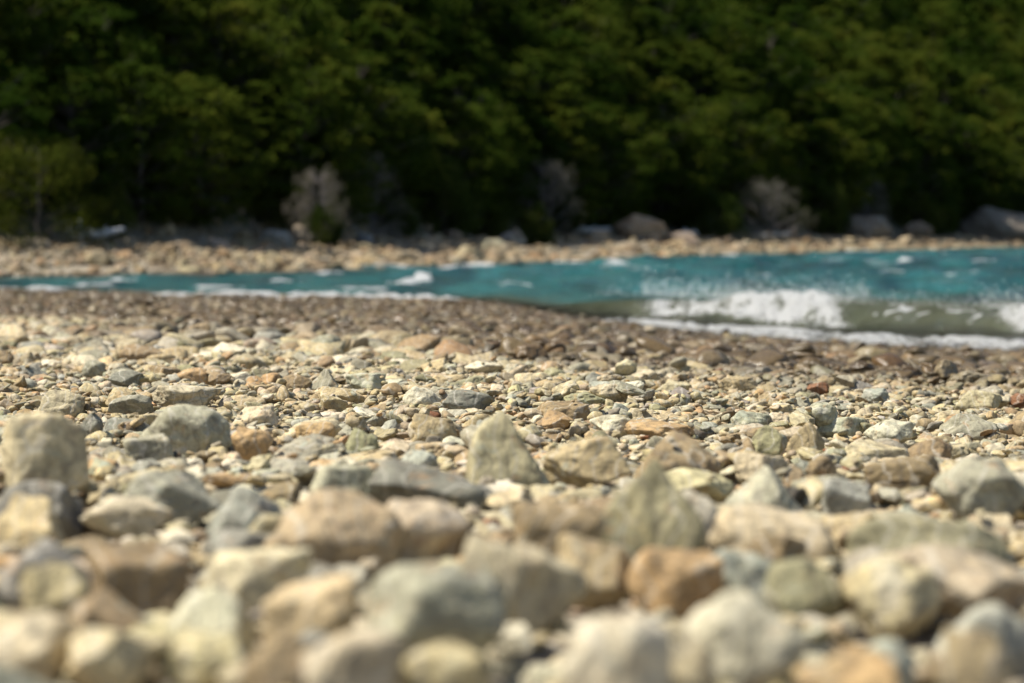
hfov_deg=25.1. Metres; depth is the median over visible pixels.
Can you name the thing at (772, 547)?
stone
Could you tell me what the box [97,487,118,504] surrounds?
stone
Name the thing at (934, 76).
tree
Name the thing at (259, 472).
stone
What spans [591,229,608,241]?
boulder
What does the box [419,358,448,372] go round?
stone
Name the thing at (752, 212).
bush
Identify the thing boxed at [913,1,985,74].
tree
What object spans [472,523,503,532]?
stone
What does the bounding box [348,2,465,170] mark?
tree
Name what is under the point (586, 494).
stone
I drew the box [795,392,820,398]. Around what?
stone
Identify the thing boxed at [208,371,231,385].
stone
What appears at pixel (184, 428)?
stone
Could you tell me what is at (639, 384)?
stone
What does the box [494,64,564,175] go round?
tree
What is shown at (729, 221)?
bush
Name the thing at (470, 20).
tree
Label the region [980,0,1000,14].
tree
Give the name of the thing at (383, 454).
stone
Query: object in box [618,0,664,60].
tree
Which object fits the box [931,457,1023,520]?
stone
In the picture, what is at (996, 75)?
tree
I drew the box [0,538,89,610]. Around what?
stone
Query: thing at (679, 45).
tree
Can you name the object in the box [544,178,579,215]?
bush
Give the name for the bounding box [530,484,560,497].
stone
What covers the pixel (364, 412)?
stone
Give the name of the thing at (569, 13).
tree
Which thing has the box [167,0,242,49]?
tree
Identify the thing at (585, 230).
driftwood log
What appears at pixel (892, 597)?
stone
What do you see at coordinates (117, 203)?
bush
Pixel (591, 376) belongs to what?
stone
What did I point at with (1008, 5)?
tree
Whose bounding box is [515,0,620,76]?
tree
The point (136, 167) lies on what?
bush
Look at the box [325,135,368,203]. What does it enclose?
bush
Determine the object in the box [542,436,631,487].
stone
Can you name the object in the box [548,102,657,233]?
tree
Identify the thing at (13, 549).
stone
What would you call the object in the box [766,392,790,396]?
stone
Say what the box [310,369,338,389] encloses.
stone
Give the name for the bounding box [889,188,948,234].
bush
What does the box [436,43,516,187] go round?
tree
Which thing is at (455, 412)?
stone
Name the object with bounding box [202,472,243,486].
stone
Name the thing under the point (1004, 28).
tree
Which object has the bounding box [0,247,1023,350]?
lake
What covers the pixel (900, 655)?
stone
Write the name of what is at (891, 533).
stone
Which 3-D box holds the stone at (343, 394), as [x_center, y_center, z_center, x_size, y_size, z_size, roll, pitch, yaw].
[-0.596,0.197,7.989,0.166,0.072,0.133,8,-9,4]
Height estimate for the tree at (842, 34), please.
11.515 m
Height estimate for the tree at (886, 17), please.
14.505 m
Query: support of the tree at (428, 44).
on the ground
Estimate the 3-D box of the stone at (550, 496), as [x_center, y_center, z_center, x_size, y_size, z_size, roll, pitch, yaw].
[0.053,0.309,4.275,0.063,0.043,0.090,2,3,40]
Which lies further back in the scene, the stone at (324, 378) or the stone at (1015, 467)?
the stone at (324, 378)
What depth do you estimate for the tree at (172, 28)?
83.71 m
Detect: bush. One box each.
[51,154,99,223]
[79,179,138,240]
[106,108,145,180]
[134,143,165,187]
[240,168,307,230]
[288,115,339,191]
[301,200,348,246]
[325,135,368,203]
[362,128,398,193]
[370,194,424,237]
[470,201,510,237]
[506,201,558,245]
[520,165,553,217]
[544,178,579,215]
[562,142,595,222]
[666,183,713,234]
[686,189,749,240]
[717,161,782,205]
[740,169,788,225]
[785,183,849,228]
[792,174,852,235]
[854,153,900,224]
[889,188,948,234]
[912,176,961,235]
[971,152,1011,211]
[1002,144,1023,211]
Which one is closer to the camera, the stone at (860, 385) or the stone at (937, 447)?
the stone at (937, 447)
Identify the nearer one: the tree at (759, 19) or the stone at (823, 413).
the stone at (823, 413)
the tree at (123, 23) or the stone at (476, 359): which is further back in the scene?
the tree at (123, 23)
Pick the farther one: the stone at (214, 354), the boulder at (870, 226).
the boulder at (870, 226)
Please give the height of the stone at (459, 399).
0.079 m
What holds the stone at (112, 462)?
on the ground
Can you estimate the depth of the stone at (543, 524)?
3.27 m
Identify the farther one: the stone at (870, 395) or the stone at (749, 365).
the stone at (749, 365)
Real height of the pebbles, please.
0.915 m
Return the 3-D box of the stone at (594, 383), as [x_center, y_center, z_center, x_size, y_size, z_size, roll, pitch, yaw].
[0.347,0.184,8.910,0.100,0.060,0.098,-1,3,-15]
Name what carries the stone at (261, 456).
on the pebbles
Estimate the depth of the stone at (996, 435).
6.93 m
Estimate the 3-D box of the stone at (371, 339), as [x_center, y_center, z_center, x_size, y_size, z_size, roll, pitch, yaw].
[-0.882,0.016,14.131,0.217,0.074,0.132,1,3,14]
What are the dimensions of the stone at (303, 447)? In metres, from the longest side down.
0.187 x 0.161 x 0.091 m
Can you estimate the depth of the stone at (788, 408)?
8.17 m
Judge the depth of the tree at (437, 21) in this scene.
116.67 m
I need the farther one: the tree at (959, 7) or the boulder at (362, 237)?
the tree at (959, 7)
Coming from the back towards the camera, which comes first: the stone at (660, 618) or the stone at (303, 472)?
the stone at (303, 472)
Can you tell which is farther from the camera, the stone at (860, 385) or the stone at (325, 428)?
the stone at (860, 385)
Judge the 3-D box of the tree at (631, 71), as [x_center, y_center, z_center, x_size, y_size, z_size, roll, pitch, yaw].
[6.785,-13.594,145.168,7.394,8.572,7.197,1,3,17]
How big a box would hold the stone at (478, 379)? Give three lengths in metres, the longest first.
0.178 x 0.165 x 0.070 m
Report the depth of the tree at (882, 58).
203.30 m
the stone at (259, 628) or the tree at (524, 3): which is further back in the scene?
the tree at (524, 3)
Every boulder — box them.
[22,237,51,250]
[209,238,231,249]
[263,229,292,247]
[289,224,312,242]
[357,232,372,242]
[424,236,444,247]
[499,229,525,245]
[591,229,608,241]
[615,214,667,239]
[668,232,699,245]
[786,227,799,240]
[839,215,892,238]
[902,221,932,238]
[957,206,1023,240]
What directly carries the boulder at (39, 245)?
on the ground
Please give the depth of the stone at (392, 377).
9.28 m
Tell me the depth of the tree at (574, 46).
135.29 m
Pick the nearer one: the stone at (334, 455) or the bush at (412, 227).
the stone at (334, 455)
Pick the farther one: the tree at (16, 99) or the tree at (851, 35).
the tree at (851, 35)
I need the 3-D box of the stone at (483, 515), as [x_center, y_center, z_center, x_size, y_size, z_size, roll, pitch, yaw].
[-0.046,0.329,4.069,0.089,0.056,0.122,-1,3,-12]
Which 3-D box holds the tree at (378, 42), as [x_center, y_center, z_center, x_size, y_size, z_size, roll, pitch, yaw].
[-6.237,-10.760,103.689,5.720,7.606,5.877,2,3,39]
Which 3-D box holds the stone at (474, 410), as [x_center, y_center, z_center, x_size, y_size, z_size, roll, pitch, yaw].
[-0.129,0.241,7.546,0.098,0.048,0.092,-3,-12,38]
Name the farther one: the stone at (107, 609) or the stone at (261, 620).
the stone at (261, 620)
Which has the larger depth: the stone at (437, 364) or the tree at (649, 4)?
the tree at (649, 4)
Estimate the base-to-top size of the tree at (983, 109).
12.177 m
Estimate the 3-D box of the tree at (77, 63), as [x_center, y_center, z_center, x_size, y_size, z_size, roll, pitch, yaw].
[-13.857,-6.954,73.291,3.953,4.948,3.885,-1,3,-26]
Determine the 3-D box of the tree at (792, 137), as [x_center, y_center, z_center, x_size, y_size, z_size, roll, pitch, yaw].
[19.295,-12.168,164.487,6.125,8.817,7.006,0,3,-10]
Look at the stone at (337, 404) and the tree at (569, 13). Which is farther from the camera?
the tree at (569, 13)
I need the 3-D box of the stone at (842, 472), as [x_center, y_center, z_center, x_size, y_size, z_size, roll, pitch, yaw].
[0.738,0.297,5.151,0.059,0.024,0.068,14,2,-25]
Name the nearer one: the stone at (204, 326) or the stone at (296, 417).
the stone at (296, 417)
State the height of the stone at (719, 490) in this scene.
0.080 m
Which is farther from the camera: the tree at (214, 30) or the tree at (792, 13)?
the tree at (792, 13)
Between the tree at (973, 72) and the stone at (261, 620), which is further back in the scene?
the tree at (973, 72)
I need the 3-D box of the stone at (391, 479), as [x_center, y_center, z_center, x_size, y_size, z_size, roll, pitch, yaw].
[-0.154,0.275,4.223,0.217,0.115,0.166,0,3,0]
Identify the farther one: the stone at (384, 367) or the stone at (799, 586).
the stone at (384, 367)
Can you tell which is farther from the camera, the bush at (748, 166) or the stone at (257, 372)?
the bush at (748, 166)
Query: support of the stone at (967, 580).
on the ground
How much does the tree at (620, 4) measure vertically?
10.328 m
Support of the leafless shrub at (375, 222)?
on the ground
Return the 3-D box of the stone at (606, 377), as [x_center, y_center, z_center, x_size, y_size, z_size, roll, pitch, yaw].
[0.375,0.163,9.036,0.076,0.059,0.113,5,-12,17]
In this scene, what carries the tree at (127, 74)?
on the ground
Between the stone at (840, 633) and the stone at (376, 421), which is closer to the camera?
the stone at (840, 633)
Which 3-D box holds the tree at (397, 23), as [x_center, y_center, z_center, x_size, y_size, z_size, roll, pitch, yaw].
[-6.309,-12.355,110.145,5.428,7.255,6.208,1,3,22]
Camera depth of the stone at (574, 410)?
7.33 m
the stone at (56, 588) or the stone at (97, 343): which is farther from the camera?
the stone at (97, 343)
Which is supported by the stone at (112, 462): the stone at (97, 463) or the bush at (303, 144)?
the stone at (97, 463)
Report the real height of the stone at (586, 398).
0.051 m
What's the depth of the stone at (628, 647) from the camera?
2.15 m
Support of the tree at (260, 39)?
on the ground
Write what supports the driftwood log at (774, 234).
on the ground
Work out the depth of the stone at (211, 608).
2.60 m
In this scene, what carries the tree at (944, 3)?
on the ground
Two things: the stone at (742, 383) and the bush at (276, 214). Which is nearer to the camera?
the stone at (742, 383)
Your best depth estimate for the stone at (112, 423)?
6.51 m
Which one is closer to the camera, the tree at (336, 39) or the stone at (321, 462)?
the stone at (321, 462)
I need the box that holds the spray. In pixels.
[596,266,1023,309]
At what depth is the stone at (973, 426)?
7.06 m
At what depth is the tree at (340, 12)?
100.42 m
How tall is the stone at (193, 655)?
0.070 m
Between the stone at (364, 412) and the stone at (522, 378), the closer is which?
the stone at (364, 412)
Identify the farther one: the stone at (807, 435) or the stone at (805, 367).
the stone at (805, 367)
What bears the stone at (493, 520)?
on the stone at (507, 521)
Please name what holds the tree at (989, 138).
on the ground
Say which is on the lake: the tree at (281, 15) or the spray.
the spray
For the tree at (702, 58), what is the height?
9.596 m
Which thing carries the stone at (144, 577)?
on the ground
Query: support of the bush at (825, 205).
on the ground
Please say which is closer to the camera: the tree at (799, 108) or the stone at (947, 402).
the stone at (947, 402)
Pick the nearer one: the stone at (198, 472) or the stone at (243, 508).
the stone at (243, 508)
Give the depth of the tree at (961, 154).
215.31 m
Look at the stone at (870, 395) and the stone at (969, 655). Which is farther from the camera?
the stone at (870, 395)
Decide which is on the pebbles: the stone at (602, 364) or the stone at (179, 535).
the stone at (602, 364)
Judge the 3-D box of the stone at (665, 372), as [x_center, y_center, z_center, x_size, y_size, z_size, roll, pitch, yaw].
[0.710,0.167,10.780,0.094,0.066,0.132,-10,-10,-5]
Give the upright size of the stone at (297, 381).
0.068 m
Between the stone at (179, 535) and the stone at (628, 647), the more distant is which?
the stone at (179, 535)
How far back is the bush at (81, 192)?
70.48 m
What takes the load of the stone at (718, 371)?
on the ground
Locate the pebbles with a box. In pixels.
[0,287,1023,682]
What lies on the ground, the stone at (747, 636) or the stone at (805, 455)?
the stone at (747, 636)
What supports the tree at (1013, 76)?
on the ground
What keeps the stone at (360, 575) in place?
on the pebbles
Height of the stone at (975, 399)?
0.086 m
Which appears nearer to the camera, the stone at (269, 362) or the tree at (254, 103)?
the stone at (269, 362)
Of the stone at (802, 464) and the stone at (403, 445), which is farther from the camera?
the stone at (403, 445)
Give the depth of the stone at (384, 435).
6.52 m
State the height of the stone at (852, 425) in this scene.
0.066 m
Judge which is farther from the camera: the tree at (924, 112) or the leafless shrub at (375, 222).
the tree at (924, 112)
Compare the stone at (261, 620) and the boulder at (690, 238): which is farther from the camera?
the boulder at (690, 238)
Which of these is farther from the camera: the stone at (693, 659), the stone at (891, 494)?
the stone at (891, 494)
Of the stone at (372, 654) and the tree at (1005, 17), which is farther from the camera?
the tree at (1005, 17)
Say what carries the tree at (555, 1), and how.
on the ground
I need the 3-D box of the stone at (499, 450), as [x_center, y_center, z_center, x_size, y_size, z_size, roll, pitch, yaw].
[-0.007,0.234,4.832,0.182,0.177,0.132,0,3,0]
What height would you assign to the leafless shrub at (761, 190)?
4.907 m
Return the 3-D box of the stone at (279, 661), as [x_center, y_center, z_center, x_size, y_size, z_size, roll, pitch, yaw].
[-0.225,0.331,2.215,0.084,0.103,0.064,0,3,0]
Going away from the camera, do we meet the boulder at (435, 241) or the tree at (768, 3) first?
the boulder at (435, 241)
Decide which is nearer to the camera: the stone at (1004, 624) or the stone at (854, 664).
the stone at (854, 664)
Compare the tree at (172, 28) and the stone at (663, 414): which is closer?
the stone at (663, 414)
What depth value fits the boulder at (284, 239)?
78.34 m
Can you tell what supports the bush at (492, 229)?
on the ground
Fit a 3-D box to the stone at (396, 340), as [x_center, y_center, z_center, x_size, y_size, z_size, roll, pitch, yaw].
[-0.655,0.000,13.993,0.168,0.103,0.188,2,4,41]
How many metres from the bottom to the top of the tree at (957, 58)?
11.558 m
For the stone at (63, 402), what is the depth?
7.31 m
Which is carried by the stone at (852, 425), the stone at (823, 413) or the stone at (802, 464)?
the stone at (823, 413)
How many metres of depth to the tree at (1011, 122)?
231.09 m
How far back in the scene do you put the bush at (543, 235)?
108.12 m
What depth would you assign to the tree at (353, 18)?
108.95 m
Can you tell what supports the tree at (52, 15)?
on the ground
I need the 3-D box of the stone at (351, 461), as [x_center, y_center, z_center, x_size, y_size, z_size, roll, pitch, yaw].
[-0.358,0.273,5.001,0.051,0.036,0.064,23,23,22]
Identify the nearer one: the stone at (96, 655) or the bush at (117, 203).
the stone at (96, 655)
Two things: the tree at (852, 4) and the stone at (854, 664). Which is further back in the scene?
the tree at (852, 4)
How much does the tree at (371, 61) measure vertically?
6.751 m
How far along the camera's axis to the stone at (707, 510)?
3.62 m
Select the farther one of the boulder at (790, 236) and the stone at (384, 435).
the boulder at (790, 236)
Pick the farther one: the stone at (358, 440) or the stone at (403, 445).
the stone at (403, 445)
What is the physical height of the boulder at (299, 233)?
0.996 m
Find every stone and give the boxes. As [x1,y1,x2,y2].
[0,350,14,363]
[0,427,3,436]
[0,480,84,540]
[0,493,65,550]
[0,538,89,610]
[0,544,25,555]
[0,567,10,609]
[0,610,30,629]
[0,611,75,682]
[0,665,45,682]
[1,411,89,492]
[19,365,47,376]
[20,561,88,618]
[37,389,85,416]
[41,359,62,365]
[60,627,171,682]
[69,588,148,636]
[80,413,103,436]
[80,495,173,541]
[82,338,109,350]
[82,360,105,377]
[84,538,192,616]
[88,458,119,481]
[89,448,105,457]
[90,457,110,474]
[93,465,117,480]
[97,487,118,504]
[103,417,149,439]
[104,451,135,465]
[105,387,139,406]
[107,370,142,386]
[108,395,153,414]
[119,344,164,360]
[122,433,173,461]
[124,469,221,530]
[126,625,170,649]
[131,458,162,472]
[134,364,150,371]
[139,404,232,455]
[140,535,161,540]
[143,611,173,657]
[148,365,180,377]
[151,385,221,406]
[157,528,195,544]
[161,627,244,682]
[162,586,256,660]
[163,523,195,531]
[166,541,192,558]
[177,367,213,385]
[185,465,206,478]
[186,530,203,544]
[187,458,204,466]
[189,323,210,330]
[193,555,211,567]
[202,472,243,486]
[205,485,281,537]
[205,528,273,555]
[206,467,223,473]
[207,547,311,612]
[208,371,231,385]
[208,453,225,462]
[211,352,226,360]
[215,483,268,492]
[217,666,242,682]
[221,459,237,471]
[229,371,250,384]
[230,467,247,473]
[231,394,265,405]
[231,426,273,460]
[232,405,278,429]
[235,631,306,682]
[246,458,269,471]
[246,475,268,485]
[249,369,271,376]
[250,454,274,461]
[252,468,279,475]
[253,617,263,624]
[254,623,264,634]
[257,357,273,365]
[262,573,357,646]
[263,488,403,583]
[264,481,304,504]
[266,458,310,485]
[266,473,291,482]
[273,433,344,459]
[274,498,294,509]
[282,374,311,388]
[286,416,310,419]
[290,474,309,488]
[291,465,318,480]
[294,421,335,437]
[298,629,331,650]
[300,626,405,682]
[309,459,334,465]
[309,465,373,496]
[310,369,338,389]
[318,386,364,403]
[319,394,347,411]
[319,452,342,458]
[330,365,355,372]
[335,564,369,587]
[337,448,398,460]
[339,423,352,434]
[339,457,359,464]
[345,372,385,388]
[345,428,378,452]
[353,406,374,417]
[359,559,380,567]
[364,412,387,426]
[364,561,507,676]
[367,458,486,508]
[368,338,385,342]
[373,428,397,441]
[377,365,393,370]
[380,351,409,359]
[380,440,409,452]
[385,375,405,380]
[386,378,403,383]
[386,498,468,565]
[390,333,412,346]
[400,641,490,682]
[401,450,439,468]
[402,386,441,404]
[410,413,456,441]
[415,442,454,461]
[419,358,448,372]
[431,386,451,389]
[432,374,465,382]
[440,390,491,409]
[440,557,461,563]
[442,436,468,448]
[447,409,467,415]
[450,375,485,384]
[455,555,462,562]
[456,531,497,556]
[460,509,502,519]
[461,533,586,636]
[464,361,501,373]
[465,408,483,413]
[466,412,550,486]
[468,357,489,364]
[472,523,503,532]
[476,418,487,429]
[482,518,500,524]
[485,487,533,511]
[486,516,512,528]
[487,479,513,493]
[491,622,532,654]
[498,360,512,368]
[499,506,513,519]
[504,364,527,372]
[507,384,527,392]
[510,484,530,488]
[511,344,547,360]
[511,499,603,556]
[514,372,550,383]
[521,665,561,682]
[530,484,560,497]
[533,494,559,501]
[534,378,563,386]
[536,410,573,430]
[537,400,590,420]
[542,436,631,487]
[544,367,564,376]
[549,652,567,665]
[551,380,579,396]
[557,533,633,613]
[560,392,604,404]
[560,612,672,682]
[561,488,602,500]
[584,360,607,367]
[585,372,600,381]
[588,381,608,390]
[589,384,627,403]
[589,414,630,437]
[598,374,614,381]
[601,459,706,557]
[608,380,646,395]
[615,359,636,375]
[624,419,694,437]
[625,381,643,388]
[627,546,723,620]
[628,408,655,418]
[632,368,660,380]
[633,430,719,477]
[643,613,670,622]
[647,380,665,389]
[653,410,679,419]
[656,381,691,391]
[658,368,672,378]
[664,624,718,682]
[666,467,733,503]
[678,365,696,371]
[681,489,719,550]
[684,590,811,682]
[703,370,725,375]
[703,409,720,414]
[704,439,722,448]
[707,503,842,559]
[710,549,772,603]
[719,376,757,391]
[723,394,743,400]
[724,465,802,512]
[726,432,753,440]
[727,410,770,424]
[734,452,787,483]
[738,361,756,367]
[746,531,806,562]
[752,425,782,455]
[761,557,846,619]
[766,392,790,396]
[768,412,790,424]
[769,376,794,385]
[769,404,794,412]
[785,422,824,458]
[786,387,802,393]
[788,410,814,426]
[794,363,809,371]
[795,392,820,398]
[796,396,810,406]
[796,448,815,461]
[796,460,808,475]
[796,646,897,682]
[798,614,830,624]
[801,624,830,644]
[803,643,840,660]
[804,402,837,426]
[805,455,836,476]
[807,382,827,394]
[811,558,843,574]
[817,417,865,436]
[818,620,854,646]
[820,478,871,515]
[820,512,886,551]
[833,375,856,387]
[836,466,852,471]
[836,467,852,479]
[836,515,1015,579]
[840,555,940,641]
[843,380,873,389]
[843,439,909,458]
[846,391,862,396]
[848,361,873,372]
[858,388,888,403]
[861,416,878,423]
[863,454,940,491]
[864,419,915,443]
[866,639,915,682]
[870,490,882,503]
[879,488,902,501]
[883,544,1023,621]
[897,504,919,512]
[900,366,922,375]
[908,437,952,458]
[911,652,929,666]
[931,397,951,404]
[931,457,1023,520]
[932,435,950,444]
[934,359,957,378]
[934,385,963,391]
[934,410,961,419]
[935,603,1023,680]
[937,627,1004,682]
[939,413,999,440]
[939,460,957,466]
[947,370,987,382]
[951,444,969,459]
[954,390,1001,411]
[968,513,1014,530]
[973,374,1004,384]
[981,385,1004,395]
[984,432,1008,439]
[987,417,1011,424]
[1001,651,1013,682]
[1004,460,1023,474]
[1008,393,1023,408]
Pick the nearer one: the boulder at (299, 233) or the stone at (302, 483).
the stone at (302, 483)
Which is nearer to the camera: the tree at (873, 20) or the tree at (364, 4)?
the tree at (364, 4)
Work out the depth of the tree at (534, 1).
139.93 m
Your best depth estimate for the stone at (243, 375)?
9.48 m
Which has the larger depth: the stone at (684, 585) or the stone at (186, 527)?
the stone at (186, 527)
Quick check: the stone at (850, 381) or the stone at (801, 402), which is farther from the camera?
the stone at (850, 381)
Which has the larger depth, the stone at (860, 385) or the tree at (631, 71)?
the tree at (631, 71)
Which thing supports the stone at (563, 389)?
on the pebbles
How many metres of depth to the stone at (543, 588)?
2.78 m
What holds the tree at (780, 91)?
on the ground
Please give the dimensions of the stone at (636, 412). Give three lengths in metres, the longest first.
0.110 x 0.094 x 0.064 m
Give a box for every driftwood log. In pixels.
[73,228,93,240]
[90,225,124,238]
[572,225,610,232]
[675,227,696,233]
[751,230,789,236]
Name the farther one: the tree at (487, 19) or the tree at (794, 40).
the tree at (794, 40)
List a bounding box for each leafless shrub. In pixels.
[281,164,352,243]
[341,150,410,237]
[514,157,585,234]
[735,176,819,239]
[848,173,892,219]
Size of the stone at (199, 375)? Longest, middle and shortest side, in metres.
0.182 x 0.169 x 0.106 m
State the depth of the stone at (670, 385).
9.79 m
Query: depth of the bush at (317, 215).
82.31 m
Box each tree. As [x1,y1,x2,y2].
[0,0,45,70]
[0,0,51,138]
[0,0,92,143]
[0,0,101,120]
[0,50,67,221]
[0,63,146,213]
[0,131,117,249]
[9,0,156,104]
[13,1,91,63]
[22,45,138,182]
[34,0,165,102]
[41,3,173,145]
[52,18,164,170]
[67,59,206,224]
[83,0,151,59]
[103,0,237,118]
[120,72,275,228]
[129,0,235,147]
[134,55,232,185]
[143,0,309,165]
[144,0,235,98]
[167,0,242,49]
[203,81,317,211]
[207,0,358,130]
[221,0,363,170]
[225,58,381,226]
[275,0,368,110]
[276,15,372,126]
[283,56,395,227]
[291,51,443,202]
[311,65,405,197]
[314,0,371,53]
[326,0,417,102]
[343,0,458,97]
[344,18,439,168]
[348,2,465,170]
[348,12,434,134]
[365,84,457,208]
[366,0,462,95]
[393,0,486,76]
[397,18,462,155]
[406,0,480,53]
[406,96,516,232]
[413,73,517,211]
[422,31,542,137]
[430,92,549,208]
[436,0,534,93]
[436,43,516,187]
[453,0,553,74]
[468,0,570,106]
[479,46,601,177]
[480,0,558,45]
[488,92,545,206]
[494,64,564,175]
[508,119,599,232]
[510,0,576,90]
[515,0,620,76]
[517,4,628,103]
[526,0,641,102]
[526,82,613,234]
[528,27,645,174]
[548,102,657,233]
[549,59,612,189]
[570,0,644,73]
[574,104,680,228]
[581,0,637,63]
[588,5,649,98]
[600,59,676,167]
[602,109,677,214]
[610,78,685,204]
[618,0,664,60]
[622,0,690,78]
[622,91,728,225]
[624,0,708,44]
[626,0,734,107]
[628,0,713,28]
[628,6,696,139]
[630,40,697,180]
[642,77,732,215]
[651,0,763,81]
[658,37,732,108]
[664,0,721,81]
[670,48,751,173]
[673,90,796,219]
[678,103,761,214]
[692,12,791,153]
[695,0,750,47]
[702,0,771,16]
[705,67,803,189]
[708,0,749,7]
[715,50,787,161]
[729,10,804,105]
[733,20,831,132]
[739,0,784,17]
[739,0,786,24]
[747,61,801,169]
[749,110,827,229]
[763,0,810,53]
[763,35,824,119]
[766,0,851,32]
[766,19,822,95]
[771,28,852,89]
[773,5,859,96]
[778,90,843,210]
[784,81,884,197]
[785,120,885,225]
[788,98,888,212]
[791,63,883,159]
[799,0,887,40]
[802,25,886,109]
[804,5,891,79]
[805,26,867,135]
[824,51,916,173]
[834,24,863,55]
[843,0,882,34]
[845,6,889,42]
[848,97,913,211]
[850,44,920,182]
[851,90,930,214]
[856,39,909,102]
[858,0,922,47]
[858,45,952,169]
[871,0,909,48]
[881,42,932,104]
[882,19,932,62]
[884,0,940,48]
[888,27,965,90]
[890,103,962,231]
[897,51,956,158]
[907,2,956,49]
[908,102,956,204]
[911,99,966,202]
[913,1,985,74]
[920,57,1002,189]
[923,64,972,145]
[928,1,987,61]
[929,50,1000,107]
[930,103,999,217]
[931,34,994,109]
[932,0,987,61]
[932,60,999,119]
[947,115,1023,227]
[949,96,1012,199]
[950,74,1023,155]
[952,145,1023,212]
[965,0,1003,15]
[979,26,1023,69]
[979,71,1021,160]
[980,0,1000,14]
[981,62,1023,161]
[983,5,1014,23]
[988,12,1023,36]
[989,23,1016,63]
[993,112,1023,213]
[997,0,1023,27]
[1002,42,1023,74]
[1004,65,1022,73]
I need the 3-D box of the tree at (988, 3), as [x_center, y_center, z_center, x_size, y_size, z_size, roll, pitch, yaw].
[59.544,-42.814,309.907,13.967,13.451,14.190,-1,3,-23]
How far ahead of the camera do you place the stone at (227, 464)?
5.36 m
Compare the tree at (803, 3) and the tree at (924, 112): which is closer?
the tree at (924, 112)
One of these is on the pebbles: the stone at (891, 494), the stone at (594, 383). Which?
the stone at (891, 494)
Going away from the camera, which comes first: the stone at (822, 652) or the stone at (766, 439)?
the stone at (822, 652)
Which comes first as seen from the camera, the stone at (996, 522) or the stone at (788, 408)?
the stone at (996, 522)
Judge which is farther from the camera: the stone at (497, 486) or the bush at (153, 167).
the bush at (153, 167)
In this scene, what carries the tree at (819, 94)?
on the ground
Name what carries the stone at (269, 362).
on the ground
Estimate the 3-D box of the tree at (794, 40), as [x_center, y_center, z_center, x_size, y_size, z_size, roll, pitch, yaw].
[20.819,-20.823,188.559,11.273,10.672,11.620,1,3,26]
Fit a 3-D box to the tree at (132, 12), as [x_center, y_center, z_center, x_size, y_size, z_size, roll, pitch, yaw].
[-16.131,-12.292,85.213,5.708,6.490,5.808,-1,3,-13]
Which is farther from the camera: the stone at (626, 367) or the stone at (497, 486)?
the stone at (626, 367)
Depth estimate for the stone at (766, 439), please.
6.12 m
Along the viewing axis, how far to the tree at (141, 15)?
85.00 m
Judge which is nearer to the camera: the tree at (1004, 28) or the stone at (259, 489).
the stone at (259, 489)
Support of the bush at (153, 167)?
on the ground
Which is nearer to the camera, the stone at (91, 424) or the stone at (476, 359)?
the stone at (91, 424)
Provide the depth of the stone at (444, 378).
9.31 m
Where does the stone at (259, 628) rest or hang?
on the pebbles
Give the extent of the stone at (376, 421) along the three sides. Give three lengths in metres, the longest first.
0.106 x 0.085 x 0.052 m
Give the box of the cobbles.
[0,188,1023,276]
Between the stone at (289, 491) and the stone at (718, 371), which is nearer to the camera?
the stone at (289, 491)
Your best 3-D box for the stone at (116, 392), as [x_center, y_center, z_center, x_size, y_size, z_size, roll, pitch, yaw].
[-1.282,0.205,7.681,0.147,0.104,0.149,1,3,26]
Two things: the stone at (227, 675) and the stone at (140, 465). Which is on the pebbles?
the stone at (140, 465)
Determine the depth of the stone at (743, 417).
7.27 m
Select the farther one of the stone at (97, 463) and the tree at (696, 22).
the tree at (696, 22)
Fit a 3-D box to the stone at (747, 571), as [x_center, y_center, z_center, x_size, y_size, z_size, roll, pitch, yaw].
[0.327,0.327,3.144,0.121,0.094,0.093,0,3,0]
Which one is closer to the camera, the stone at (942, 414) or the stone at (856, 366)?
the stone at (942, 414)
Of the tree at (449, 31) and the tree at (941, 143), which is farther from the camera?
the tree at (941, 143)
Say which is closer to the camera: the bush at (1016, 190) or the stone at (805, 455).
the stone at (805, 455)
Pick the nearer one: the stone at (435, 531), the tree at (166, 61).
the stone at (435, 531)
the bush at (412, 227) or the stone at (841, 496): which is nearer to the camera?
the stone at (841, 496)
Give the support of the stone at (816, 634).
on the stone at (822, 652)
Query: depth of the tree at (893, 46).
229.30 m
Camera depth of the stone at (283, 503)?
4.26 m
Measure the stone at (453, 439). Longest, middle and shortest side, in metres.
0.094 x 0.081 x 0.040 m
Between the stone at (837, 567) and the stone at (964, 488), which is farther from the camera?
the stone at (964, 488)
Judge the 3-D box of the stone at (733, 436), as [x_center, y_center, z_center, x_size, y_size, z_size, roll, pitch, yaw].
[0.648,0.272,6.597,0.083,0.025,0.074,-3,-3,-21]
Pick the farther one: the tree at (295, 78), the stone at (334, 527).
the tree at (295, 78)
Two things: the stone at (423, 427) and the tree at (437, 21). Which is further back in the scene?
the tree at (437, 21)
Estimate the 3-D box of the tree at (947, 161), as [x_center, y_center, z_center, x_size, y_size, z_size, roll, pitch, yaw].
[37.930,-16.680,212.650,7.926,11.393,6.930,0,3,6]
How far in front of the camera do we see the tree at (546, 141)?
121.97 m
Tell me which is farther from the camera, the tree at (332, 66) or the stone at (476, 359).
the tree at (332, 66)
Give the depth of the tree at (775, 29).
178.82 m
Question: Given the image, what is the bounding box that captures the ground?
[0,68,1023,682]
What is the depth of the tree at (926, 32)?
252.37 m
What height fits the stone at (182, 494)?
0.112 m
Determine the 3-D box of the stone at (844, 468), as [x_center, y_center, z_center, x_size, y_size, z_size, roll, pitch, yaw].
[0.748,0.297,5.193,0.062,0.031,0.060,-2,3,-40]
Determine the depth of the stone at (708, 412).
8.11 m
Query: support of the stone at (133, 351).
on the ground
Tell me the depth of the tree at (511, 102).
120.81 m
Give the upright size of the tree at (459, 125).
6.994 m

